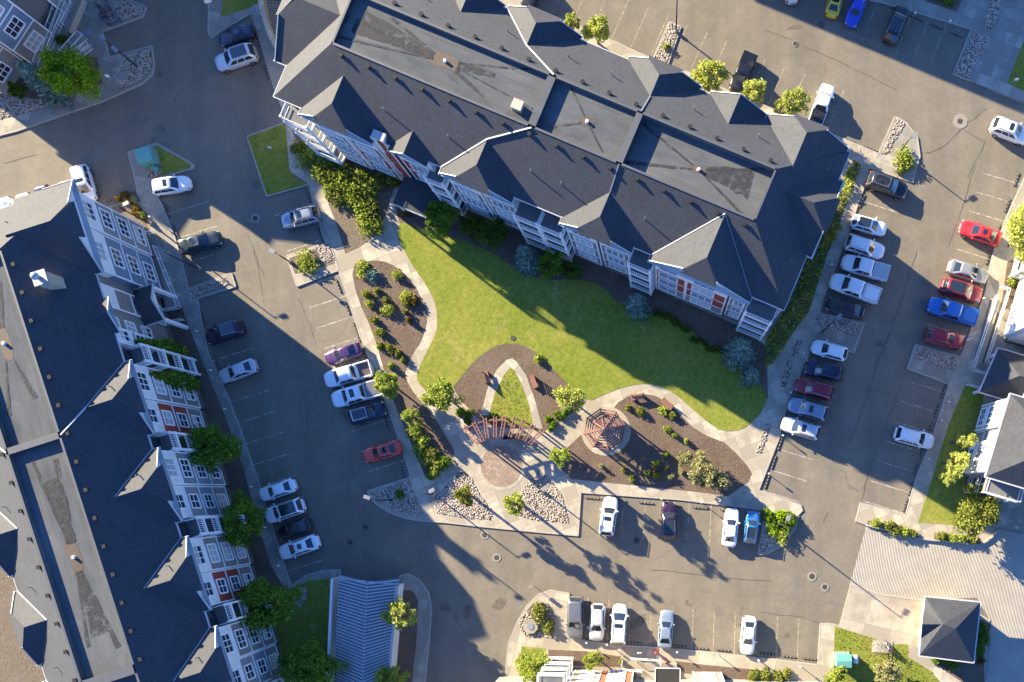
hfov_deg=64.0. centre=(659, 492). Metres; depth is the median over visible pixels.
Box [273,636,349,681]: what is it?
tree
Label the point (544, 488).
street lamp
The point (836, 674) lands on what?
shrub
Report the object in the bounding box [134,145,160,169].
utility cabinet
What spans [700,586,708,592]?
road stain
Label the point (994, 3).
river rock
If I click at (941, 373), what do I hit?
island pavement
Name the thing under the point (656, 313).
shrub
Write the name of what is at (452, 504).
river rock
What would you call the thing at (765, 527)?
island pavement
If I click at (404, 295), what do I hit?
shrub
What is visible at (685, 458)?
shrub
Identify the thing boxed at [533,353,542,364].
shrub
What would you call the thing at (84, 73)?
tree
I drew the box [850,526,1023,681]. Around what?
ramp driveway
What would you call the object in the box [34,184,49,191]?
parked car
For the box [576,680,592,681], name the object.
window
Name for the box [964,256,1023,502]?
apartment building
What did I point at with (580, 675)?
window
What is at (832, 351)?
parked car
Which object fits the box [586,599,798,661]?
road markings
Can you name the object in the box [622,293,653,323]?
tree
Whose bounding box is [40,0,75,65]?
ramp path
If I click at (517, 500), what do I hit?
tree
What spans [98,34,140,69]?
street lamp
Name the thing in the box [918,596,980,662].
pavilion
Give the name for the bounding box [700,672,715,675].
window
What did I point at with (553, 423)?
shrub
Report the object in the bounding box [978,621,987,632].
shrub
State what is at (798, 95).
tree
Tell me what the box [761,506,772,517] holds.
shrub
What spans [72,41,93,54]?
railing
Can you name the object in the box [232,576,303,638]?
tree
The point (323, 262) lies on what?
gravel bed
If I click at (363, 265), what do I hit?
shrub
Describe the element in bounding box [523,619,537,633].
concrete vault
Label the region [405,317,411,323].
shrub
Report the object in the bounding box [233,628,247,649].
window
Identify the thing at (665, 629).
parked car
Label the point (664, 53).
river rock
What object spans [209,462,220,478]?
window
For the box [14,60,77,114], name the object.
tree
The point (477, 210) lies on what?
window
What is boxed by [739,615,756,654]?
parked car
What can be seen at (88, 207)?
window
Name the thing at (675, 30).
street lamp
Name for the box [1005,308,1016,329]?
window
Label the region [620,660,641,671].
railing
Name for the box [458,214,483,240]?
shrub
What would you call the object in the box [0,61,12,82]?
window
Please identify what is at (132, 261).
window
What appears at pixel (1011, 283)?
shrub
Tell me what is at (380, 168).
window
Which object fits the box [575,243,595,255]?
window
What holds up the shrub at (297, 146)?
on the soil bed at (349, 232)
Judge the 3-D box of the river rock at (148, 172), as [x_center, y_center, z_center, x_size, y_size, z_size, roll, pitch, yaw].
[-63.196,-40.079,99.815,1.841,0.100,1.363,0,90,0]
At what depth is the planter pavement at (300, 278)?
99.87 m
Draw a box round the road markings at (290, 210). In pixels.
[275,203,323,250]
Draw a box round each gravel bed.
[0,96,55,119]
[107,1,143,24]
[147,169,161,177]
[189,277,228,296]
[295,585,307,606]
[308,244,333,263]
[519,603,555,636]
[655,25,679,62]
[756,424,770,452]
[759,533,777,551]
[781,338,802,387]
[817,316,860,335]
[882,119,903,153]
[915,348,958,369]
[955,33,986,78]
[984,0,1001,29]
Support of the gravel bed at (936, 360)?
on the island pavement at (941, 373)
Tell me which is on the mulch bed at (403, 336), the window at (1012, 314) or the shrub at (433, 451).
the shrub at (433, 451)
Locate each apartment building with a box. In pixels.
[0,0,68,96]
[0,179,291,681]
[273,0,850,340]
[495,657,820,681]
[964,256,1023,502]
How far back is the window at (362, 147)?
91.50 m
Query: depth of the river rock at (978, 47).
99.81 m
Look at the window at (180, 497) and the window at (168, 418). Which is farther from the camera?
the window at (168, 418)
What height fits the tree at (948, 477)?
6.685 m
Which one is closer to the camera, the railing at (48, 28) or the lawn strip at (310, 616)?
the railing at (48, 28)
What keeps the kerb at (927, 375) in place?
on the ground at (188, 100)
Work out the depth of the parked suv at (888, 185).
98.63 m
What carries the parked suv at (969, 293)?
on the ground at (188, 100)
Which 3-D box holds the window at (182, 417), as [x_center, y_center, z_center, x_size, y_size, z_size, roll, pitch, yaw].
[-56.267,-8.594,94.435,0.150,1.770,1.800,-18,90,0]
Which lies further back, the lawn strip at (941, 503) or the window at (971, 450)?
the lawn strip at (941, 503)
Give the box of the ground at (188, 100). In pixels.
[0,0,1023,681]
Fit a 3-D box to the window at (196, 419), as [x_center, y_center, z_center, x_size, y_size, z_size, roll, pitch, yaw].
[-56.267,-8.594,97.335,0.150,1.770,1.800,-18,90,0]
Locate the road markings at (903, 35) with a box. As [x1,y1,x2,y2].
[844,3,946,62]
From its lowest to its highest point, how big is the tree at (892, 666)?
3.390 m
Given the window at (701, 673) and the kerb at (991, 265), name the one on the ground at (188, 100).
the kerb at (991, 265)
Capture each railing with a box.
[32,5,57,64]
[41,1,66,50]
[46,0,71,50]
[59,30,88,51]
[60,0,75,26]
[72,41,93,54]
[144,230,163,297]
[152,245,181,310]
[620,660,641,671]
[631,657,661,667]
[971,295,998,373]
[984,285,1010,363]
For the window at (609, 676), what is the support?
in the apartment building at (558, 669)
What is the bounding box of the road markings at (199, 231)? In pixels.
[169,201,220,263]
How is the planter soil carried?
on the planter pavement at (300, 278)
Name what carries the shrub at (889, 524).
on the soil strip at (868, 522)
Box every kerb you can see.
[0,0,154,135]
[127,142,431,681]
[186,273,235,300]
[207,3,251,37]
[246,122,308,196]
[250,7,774,535]
[286,241,338,286]
[505,590,838,675]
[518,0,877,510]
[653,21,680,63]
[757,511,798,554]
[810,312,864,353]
[850,584,923,600]
[855,384,949,521]
[866,524,1023,545]
[868,0,971,80]
[868,116,920,182]
[907,344,960,384]
[960,179,1023,356]
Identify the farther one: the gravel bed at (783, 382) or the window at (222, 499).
the gravel bed at (783, 382)
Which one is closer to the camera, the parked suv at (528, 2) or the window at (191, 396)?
the window at (191, 396)
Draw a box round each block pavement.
[107,144,430,681]
[507,585,989,681]
[857,183,1023,543]
[875,0,1023,102]
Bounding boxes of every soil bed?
[0,567,45,681]
[292,130,394,253]
[764,160,860,366]
[1000,258,1018,311]
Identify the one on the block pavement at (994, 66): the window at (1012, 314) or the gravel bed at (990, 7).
the gravel bed at (990, 7)
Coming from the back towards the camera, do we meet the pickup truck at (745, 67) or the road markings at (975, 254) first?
the road markings at (975, 254)
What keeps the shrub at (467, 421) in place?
on the courtyard pavement at (387, 248)
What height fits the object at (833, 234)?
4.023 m
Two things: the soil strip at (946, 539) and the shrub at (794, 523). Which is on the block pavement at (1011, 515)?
the soil strip at (946, 539)
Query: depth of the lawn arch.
99.85 m
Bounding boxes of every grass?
[491,369,529,424]
[834,629,935,681]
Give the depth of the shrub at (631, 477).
99.48 m
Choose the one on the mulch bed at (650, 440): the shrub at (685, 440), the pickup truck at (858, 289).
the shrub at (685, 440)
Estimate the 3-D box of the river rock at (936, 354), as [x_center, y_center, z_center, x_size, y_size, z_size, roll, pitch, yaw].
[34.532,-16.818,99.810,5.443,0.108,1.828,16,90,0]
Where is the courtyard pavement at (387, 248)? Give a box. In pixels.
[251,0,876,534]
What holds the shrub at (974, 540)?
on the soil strip at (946, 539)
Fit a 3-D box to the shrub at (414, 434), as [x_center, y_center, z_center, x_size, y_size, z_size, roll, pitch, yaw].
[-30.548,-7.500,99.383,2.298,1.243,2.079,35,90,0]
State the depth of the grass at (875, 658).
99.83 m
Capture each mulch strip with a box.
[9,57,101,100]
[161,298,283,590]
[548,649,620,666]
[675,661,754,679]
[925,0,960,10]
[931,619,990,681]
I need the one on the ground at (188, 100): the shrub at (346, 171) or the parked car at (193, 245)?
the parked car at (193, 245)
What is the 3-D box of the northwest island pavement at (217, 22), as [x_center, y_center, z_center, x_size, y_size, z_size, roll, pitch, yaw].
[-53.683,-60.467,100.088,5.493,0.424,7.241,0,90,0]
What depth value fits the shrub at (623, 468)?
99.46 m
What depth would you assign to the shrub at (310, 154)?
98.89 m
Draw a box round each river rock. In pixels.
[0,95,54,118]
[108,0,142,22]
[112,49,151,88]
[147,169,160,176]
[189,278,228,298]
[294,586,307,607]
[309,244,334,261]
[370,480,424,516]
[434,470,493,519]
[519,605,555,637]
[520,472,567,522]
[654,22,678,61]
[756,423,770,452]
[759,533,778,551]
[780,337,803,386]
[814,314,860,335]
[882,118,904,153]
[915,346,958,369]
[955,33,988,77]
[985,0,1001,28]
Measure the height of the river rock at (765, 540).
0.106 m
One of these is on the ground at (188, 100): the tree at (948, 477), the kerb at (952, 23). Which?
the kerb at (952, 23)
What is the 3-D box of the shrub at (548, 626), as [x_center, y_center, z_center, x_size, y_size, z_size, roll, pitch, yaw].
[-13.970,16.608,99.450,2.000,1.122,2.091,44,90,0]
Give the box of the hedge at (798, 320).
[764,160,860,365]
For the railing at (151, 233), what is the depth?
99.05 m
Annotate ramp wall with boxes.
[64,0,87,34]
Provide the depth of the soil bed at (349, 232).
99.87 m
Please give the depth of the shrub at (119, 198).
99.47 m
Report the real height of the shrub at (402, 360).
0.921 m
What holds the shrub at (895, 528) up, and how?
on the soil strip at (868, 522)
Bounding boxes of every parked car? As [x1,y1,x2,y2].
[0,196,13,207]
[15,192,29,197]
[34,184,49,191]
[177,231,223,255]
[218,23,256,47]
[219,358,259,383]
[259,478,298,501]
[277,517,312,539]
[278,534,321,559]
[325,342,363,365]
[362,440,402,462]
[587,603,605,640]
[657,610,674,648]
[721,508,740,546]
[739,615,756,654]
[742,511,760,543]
[784,0,798,4]
[810,339,848,361]
[824,0,842,19]
[825,297,865,320]
[844,0,866,28]
[849,214,886,237]
[922,327,964,349]
[945,258,988,284]
[957,220,1002,246]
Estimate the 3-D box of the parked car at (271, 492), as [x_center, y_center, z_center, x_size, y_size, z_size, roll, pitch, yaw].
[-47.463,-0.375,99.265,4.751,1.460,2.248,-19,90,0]
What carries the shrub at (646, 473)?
on the mulch bed at (650, 440)
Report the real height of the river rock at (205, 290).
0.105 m
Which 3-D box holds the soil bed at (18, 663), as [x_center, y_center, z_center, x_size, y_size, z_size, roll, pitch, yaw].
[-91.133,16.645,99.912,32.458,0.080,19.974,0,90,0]
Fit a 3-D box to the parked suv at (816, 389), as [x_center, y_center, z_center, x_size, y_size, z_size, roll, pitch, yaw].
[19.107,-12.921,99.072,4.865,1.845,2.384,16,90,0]
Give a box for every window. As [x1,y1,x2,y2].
[0,5,4,16]
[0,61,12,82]
[3,14,25,39]
[23,29,44,52]
[81,198,97,222]
[94,239,108,262]
[98,207,114,230]
[108,246,125,269]
[115,216,131,238]
[118,328,131,342]
[124,320,137,332]
[126,254,141,276]
[131,224,146,246]
[134,333,145,338]
[136,371,151,391]
[140,325,153,337]
[142,261,156,282]
[148,407,159,423]
[152,376,166,395]
[161,410,175,425]
[164,457,178,477]
[169,383,181,398]
[176,412,189,427]
[176,494,186,508]
[178,458,193,477]
[183,382,196,400]
[188,494,201,508]
[191,415,203,427]
[192,544,206,564]
[194,464,207,477]
[202,494,215,507]
[204,580,214,596]
[206,543,220,562]
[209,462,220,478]
[215,578,228,593]
[216,494,228,507]
[220,542,233,560]
[221,632,234,653]
[229,575,241,590]
[232,668,242,681]
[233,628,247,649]
[235,544,246,558]
[242,573,252,586]
[243,663,255,680]
[246,626,260,644]
[256,657,267,674]
[261,628,271,639]
[268,653,279,669]
[317,124,337,133]
[323,130,347,144]
[333,141,357,155]
[343,152,366,165]
[354,142,378,156]
[364,153,387,166]
[373,163,395,176]
[409,163,427,174]
[453,181,474,190]
[457,186,479,200]
[463,196,485,209]
[469,205,490,217]
[490,199,511,212]
[495,208,514,220]
[500,216,518,228]
[571,230,591,239]
[573,235,593,247]
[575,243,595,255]
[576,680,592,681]
[578,250,597,262]
[578,674,594,677]
[580,670,595,673]
[605,247,624,259]
[607,255,626,266]
[607,675,623,678]
[608,262,626,273]
[608,670,624,674]
[658,267,677,276]
[658,270,677,282]
[658,277,676,289]
[658,284,676,295]
[689,297,710,309]
[690,291,712,303]
[691,285,713,297]
[692,281,714,291]
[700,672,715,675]
[701,676,717,680]
[728,311,738,318]
[730,306,741,313]
[732,300,743,307]
[967,448,975,466]
[972,447,983,466]
[976,407,987,426]
[980,445,991,465]
[984,405,995,425]
[993,402,1004,423]
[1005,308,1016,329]
[1014,280,1023,299]
[1014,304,1023,324]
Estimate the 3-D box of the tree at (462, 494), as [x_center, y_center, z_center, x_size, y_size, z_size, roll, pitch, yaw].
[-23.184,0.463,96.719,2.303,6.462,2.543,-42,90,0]
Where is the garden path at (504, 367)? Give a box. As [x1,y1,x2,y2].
[481,358,541,428]
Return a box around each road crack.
[657,570,766,580]
[801,44,895,89]
[849,334,888,443]
[862,376,903,497]
[886,252,916,343]
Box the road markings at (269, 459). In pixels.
[212,348,326,570]
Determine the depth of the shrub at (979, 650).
99.42 m
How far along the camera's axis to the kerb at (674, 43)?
99.86 m
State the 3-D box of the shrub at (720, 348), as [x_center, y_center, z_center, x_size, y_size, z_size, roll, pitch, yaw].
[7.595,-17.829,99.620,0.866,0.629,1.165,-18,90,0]
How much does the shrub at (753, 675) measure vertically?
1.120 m
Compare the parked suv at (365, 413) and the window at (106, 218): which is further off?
the parked suv at (365, 413)
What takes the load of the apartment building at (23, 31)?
on the ground at (188, 100)
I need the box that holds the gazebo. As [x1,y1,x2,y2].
[583,408,625,450]
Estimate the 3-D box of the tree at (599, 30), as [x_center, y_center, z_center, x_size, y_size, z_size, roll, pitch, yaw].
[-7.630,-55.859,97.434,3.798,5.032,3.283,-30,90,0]
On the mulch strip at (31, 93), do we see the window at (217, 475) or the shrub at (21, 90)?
the shrub at (21, 90)
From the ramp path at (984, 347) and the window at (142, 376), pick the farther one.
the ramp path at (984, 347)
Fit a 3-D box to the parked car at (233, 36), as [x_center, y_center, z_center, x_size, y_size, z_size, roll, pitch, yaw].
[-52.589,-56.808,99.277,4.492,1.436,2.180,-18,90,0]
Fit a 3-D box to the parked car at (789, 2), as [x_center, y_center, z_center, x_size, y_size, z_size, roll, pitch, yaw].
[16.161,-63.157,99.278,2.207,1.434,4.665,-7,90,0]
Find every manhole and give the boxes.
[250,213,259,222]
[480,530,488,538]
[492,553,500,561]
[792,40,798,46]
[807,572,816,580]
[820,583,828,591]
[953,113,967,128]
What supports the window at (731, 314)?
in the apartment building at (539, 128)
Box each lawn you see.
[111,203,150,232]
[398,223,765,430]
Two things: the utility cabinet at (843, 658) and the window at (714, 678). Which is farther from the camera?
the utility cabinet at (843, 658)
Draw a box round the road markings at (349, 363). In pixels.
[303,275,403,471]
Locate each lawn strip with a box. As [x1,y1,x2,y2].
[273,578,330,681]
[519,646,545,675]
[918,383,999,524]
[1008,41,1023,90]
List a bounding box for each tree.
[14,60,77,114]
[35,45,101,102]
[134,338,191,363]
[148,370,200,392]
[180,423,242,473]
[220,488,267,548]
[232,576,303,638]
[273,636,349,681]
[372,370,399,400]
[372,665,410,681]
[380,595,418,630]
[400,408,422,429]
[419,377,465,412]
[422,197,460,239]
[453,484,473,506]
[474,217,508,250]
[502,492,525,516]
[512,244,542,277]
[513,651,552,681]
[537,247,565,279]
[548,446,570,468]
[552,384,585,413]
[563,11,580,29]
[580,14,610,44]
[582,651,604,671]
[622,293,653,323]
[690,59,730,91]
[720,336,757,372]
[740,78,766,104]
[740,365,760,388]
[773,86,811,115]
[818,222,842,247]
[873,658,903,681]
[935,470,962,486]
[942,451,970,472]
[949,483,1002,538]
[950,433,978,449]
[1003,202,1023,262]
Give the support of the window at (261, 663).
in the apartment building at (122, 559)
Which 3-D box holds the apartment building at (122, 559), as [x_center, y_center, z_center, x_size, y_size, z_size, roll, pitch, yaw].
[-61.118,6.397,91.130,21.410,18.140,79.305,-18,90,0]
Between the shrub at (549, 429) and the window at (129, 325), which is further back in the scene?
the shrub at (549, 429)
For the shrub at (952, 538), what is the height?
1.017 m
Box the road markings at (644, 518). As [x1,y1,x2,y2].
[599,496,731,548]
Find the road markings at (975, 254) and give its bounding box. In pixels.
[927,173,1018,336]
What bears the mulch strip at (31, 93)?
on the northwest pavement at (93, 22)
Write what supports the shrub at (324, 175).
on the soil bed at (349, 232)
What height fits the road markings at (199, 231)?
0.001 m
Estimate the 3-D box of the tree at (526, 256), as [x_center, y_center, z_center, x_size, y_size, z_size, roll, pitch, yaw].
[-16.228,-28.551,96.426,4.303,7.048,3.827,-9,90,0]
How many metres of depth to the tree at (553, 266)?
96.46 m
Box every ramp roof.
[258,0,281,47]
[326,574,403,681]
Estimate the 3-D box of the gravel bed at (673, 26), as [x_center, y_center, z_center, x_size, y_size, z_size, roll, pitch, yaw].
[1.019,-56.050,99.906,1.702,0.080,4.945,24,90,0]
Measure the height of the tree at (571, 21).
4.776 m
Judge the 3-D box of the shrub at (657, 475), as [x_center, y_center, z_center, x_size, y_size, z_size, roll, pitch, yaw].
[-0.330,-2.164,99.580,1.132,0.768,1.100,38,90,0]
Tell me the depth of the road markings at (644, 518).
100.00 m
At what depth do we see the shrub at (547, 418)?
99.47 m
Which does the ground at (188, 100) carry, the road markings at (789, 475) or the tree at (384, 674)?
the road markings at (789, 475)
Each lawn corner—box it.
[153,145,189,174]
[221,0,257,16]
[833,626,939,681]
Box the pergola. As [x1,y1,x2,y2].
[461,415,545,444]
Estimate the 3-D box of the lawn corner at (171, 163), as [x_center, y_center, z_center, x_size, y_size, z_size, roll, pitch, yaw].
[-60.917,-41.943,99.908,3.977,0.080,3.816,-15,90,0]
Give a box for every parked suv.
[150,174,192,196]
[205,319,246,344]
[214,43,259,73]
[264,497,306,522]
[281,205,321,229]
[347,402,387,424]
[520,0,537,7]
[565,596,584,638]
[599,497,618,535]
[660,502,677,539]
[780,416,820,439]
[787,397,828,420]
[794,377,834,400]
[803,359,843,381]
[843,234,884,260]
[864,171,908,199]
[882,3,909,46]
[893,425,934,449]
[938,277,982,303]
[988,116,1023,146]
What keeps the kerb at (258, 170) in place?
on the ground at (188, 100)
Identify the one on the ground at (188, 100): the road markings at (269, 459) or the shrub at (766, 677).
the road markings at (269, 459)
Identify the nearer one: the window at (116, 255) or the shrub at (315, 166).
the window at (116, 255)
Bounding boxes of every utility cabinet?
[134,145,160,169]
[150,165,161,173]
[834,651,851,667]
[852,654,858,663]
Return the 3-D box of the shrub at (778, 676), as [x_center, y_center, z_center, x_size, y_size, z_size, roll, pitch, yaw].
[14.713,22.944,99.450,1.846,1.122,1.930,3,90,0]
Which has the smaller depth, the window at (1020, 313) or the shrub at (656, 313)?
the window at (1020, 313)
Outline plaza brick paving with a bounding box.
[481,446,521,486]
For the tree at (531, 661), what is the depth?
95.97 m
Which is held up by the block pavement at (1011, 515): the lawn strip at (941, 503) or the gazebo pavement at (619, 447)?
the lawn strip at (941, 503)
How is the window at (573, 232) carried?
in the apartment building at (539, 128)
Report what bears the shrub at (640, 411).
on the mulch bed at (650, 440)
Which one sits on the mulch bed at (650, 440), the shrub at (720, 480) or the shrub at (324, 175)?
the shrub at (720, 480)
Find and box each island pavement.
[188,274,234,298]
[209,0,250,35]
[759,513,797,553]
[811,313,863,351]
[870,118,918,180]
[908,345,959,382]
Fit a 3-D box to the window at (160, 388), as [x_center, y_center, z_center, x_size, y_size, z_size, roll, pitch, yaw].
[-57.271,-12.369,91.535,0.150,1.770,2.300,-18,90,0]
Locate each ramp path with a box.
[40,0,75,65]
[148,233,182,311]
[971,298,1000,369]
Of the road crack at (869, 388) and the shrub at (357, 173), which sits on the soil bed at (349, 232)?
the shrub at (357, 173)
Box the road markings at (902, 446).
[866,381,945,512]
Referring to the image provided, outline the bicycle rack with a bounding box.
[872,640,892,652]
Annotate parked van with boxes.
[69,164,99,200]
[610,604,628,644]
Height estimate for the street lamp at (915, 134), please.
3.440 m
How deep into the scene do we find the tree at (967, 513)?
95.54 m
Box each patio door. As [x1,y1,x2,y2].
[121,348,134,363]
[150,437,162,449]
[178,522,190,537]
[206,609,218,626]
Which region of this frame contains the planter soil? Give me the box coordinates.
[289,251,334,273]
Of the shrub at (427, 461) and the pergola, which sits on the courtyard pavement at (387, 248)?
the pergola
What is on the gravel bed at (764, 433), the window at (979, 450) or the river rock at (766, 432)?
the river rock at (766, 432)
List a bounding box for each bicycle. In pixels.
[99,9,113,17]
[107,15,121,22]
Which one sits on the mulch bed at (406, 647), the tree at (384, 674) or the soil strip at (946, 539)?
the tree at (384, 674)
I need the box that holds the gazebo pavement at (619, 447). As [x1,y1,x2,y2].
[581,406,630,455]
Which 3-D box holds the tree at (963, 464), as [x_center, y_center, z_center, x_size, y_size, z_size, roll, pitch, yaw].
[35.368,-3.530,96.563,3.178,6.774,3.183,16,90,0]
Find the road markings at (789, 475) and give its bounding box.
[763,354,848,501]
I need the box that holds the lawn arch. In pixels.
[490,367,532,426]
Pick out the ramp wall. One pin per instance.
(75, 17)
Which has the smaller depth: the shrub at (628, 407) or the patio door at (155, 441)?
the patio door at (155, 441)
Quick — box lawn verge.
[248,123,305,194]
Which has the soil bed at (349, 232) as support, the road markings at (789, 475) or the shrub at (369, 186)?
the shrub at (369, 186)
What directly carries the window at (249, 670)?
in the apartment building at (122, 559)
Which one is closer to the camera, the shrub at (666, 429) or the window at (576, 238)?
the window at (576, 238)
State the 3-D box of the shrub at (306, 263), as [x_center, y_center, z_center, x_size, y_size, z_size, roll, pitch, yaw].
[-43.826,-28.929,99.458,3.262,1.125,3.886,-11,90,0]
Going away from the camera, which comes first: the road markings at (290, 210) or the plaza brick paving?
the plaza brick paving
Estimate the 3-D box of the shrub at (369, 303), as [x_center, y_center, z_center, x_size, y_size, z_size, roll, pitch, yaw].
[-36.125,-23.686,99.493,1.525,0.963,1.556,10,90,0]
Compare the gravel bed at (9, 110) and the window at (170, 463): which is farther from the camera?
the gravel bed at (9, 110)
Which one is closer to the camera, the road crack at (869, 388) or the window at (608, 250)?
the window at (608, 250)
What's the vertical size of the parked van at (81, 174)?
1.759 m
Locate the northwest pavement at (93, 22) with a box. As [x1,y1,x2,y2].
[0,0,152,133]
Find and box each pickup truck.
[323,359,374,388]
[331,380,382,407]
[729,50,757,93]
[808,83,834,124]
[828,273,882,304]
[840,254,890,281]
[926,297,979,326]
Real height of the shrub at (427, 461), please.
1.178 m
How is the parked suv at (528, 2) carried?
on the ground at (188, 100)
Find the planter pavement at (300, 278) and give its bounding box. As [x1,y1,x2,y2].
[287,243,337,284]
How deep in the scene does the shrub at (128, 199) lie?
99.37 m
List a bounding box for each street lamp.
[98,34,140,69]
[118,200,153,225]
[157,246,200,270]
[268,248,291,263]
[363,495,394,501]
[424,487,435,495]
[538,485,548,492]
[674,0,677,32]
[777,515,790,525]
[820,313,842,334]
[898,132,917,153]
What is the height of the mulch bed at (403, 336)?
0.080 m
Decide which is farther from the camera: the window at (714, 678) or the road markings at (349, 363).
the road markings at (349, 363)
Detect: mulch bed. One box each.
[352,261,453,474]
[395,206,767,397]
[397,590,417,681]
[453,343,585,430]
[561,394,751,495]
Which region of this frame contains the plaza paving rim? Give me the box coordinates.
[477,442,524,489]
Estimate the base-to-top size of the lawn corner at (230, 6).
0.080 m
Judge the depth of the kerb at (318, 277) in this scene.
99.86 m
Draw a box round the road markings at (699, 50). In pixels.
[553,0,843,126]
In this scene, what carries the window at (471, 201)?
in the apartment building at (539, 128)
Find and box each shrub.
[7,81,27,99]
[54,33,69,46]
[114,195,122,201]
[120,191,128,196]
[124,197,132,205]
[130,195,138,204]
[130,204,142,215]
[136,210,147,221]
[289,139,308,154]
[292,149,314,170]
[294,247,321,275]
[302,145,317,163]
[310,152,335,169]
[310,157,329,181]
[312,161,339,186]
[321,172,343,199]
[323,182,350,208]
[332,165,361,203]
[336,161,352,181]
[342,179,368,205]
[346,194,368,218]
[349,166,370,183]
[353,206,384,239]
[354,174,382,200]
[355,258,372,278]
[360,196,380,218]
[361,289,371,297]
[364,268,380,283]
[364,298,375,307]
[365,217,385,236]
[370,316,377,323]
[371,171,387,190]
[373,327,385,337]
[374,287,380,295]
[376,341,383,349]
[379,303,395,316]
[381,296,389,303]
[384,342,394,353]
[385,176,400,187]
[387,361,393,369]
[390,268,402,279]
[394,348,401,356]
[395,488,403,498]
[398,210,410,217]
[399,289,416,302]
[400,298,411,307]
[400,356,406,363]
[404,428,423,442]
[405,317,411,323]
[407,296,418,306]
[411,423,421,431]
[411,442,427,460]
[416,433,430,449]
[420,453,433,466]
[424,445,440,459]
[425,471,433,479]
[428,456,443,472]
[428,467,440,478]
[438,456,453,469]
[455,407,464,417]
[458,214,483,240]
[463,417,471,425]
[464,408,473,418]
[487,412,498,418]
[529,601,548,624]
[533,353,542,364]
[541,617,555,634]
[544,415,551,422]
[547,426,553,431]
[549,419,556,427]
[553,410,559,418]
[558,412,565,419]
[560,260,583,279]
[620,465,626,472]
[625,404,631,410]
[628,474,635,482]
[634,405,644,416]
[643,469,650,476]
[651,459,661,467]
[652,311,658,316]
[653,472,660,479]
[657,405,667,415]
[662,425,671,432]
[663,43,670,50]
[663,452,669,458]
[667,410,676,419]
[667,473,673,479]
[669,317,676,323]
[676,451,692,468]
[680,325,686,331]
[683,438,688,445]
[687,449,712,485]
[700,464,729,490]
[705,345,711,351]
[718,346,723,354]
[746,668,759,681]
[759,666,771,681]
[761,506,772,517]
[762,513,774,524]
[766,518,780,529]
[766,525,781,538]
[771,669,784,681]
[773,509,787,524]
[775,528,790,546]
[781,667,791,679]
[782,520,792,530]
[784,510,795,526]
[788,516,797,526]
[823,666,847,681]
[871,518,882,528]
[883,520,895,531]
[889,524,902,536]
[891,143,915,172]
[894,159,906,174]
[899,525,909,538]
[909,529,917,538]
[930,658,941,663]
[935,531,949,540]
[941,660,951,665]
[943,0,954,6]
[947,532,959,543]
[948,661,960,670]
[958,532,967,543]
[968,536,979,543]
[976,643,985,655]
[977,631,989,645]
[977,657,986,664]
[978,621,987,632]
[1006,277,1017,286]
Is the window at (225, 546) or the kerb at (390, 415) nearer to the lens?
the window at (225, 546)
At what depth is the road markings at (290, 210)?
100.00 m
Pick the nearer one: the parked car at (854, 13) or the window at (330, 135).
the window at (330, 135)
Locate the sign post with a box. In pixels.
[84,29,96,39]
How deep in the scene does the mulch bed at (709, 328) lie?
99.87 m
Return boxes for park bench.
[482,370,490,383]
[502,434,515,439]
[513,434,527,440]
[529,374,537,388]
[631,393,644,400]
[660,397,673,409]
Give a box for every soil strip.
[867,520,917,536]
[934,533,978,543]
[982,313,999,362]

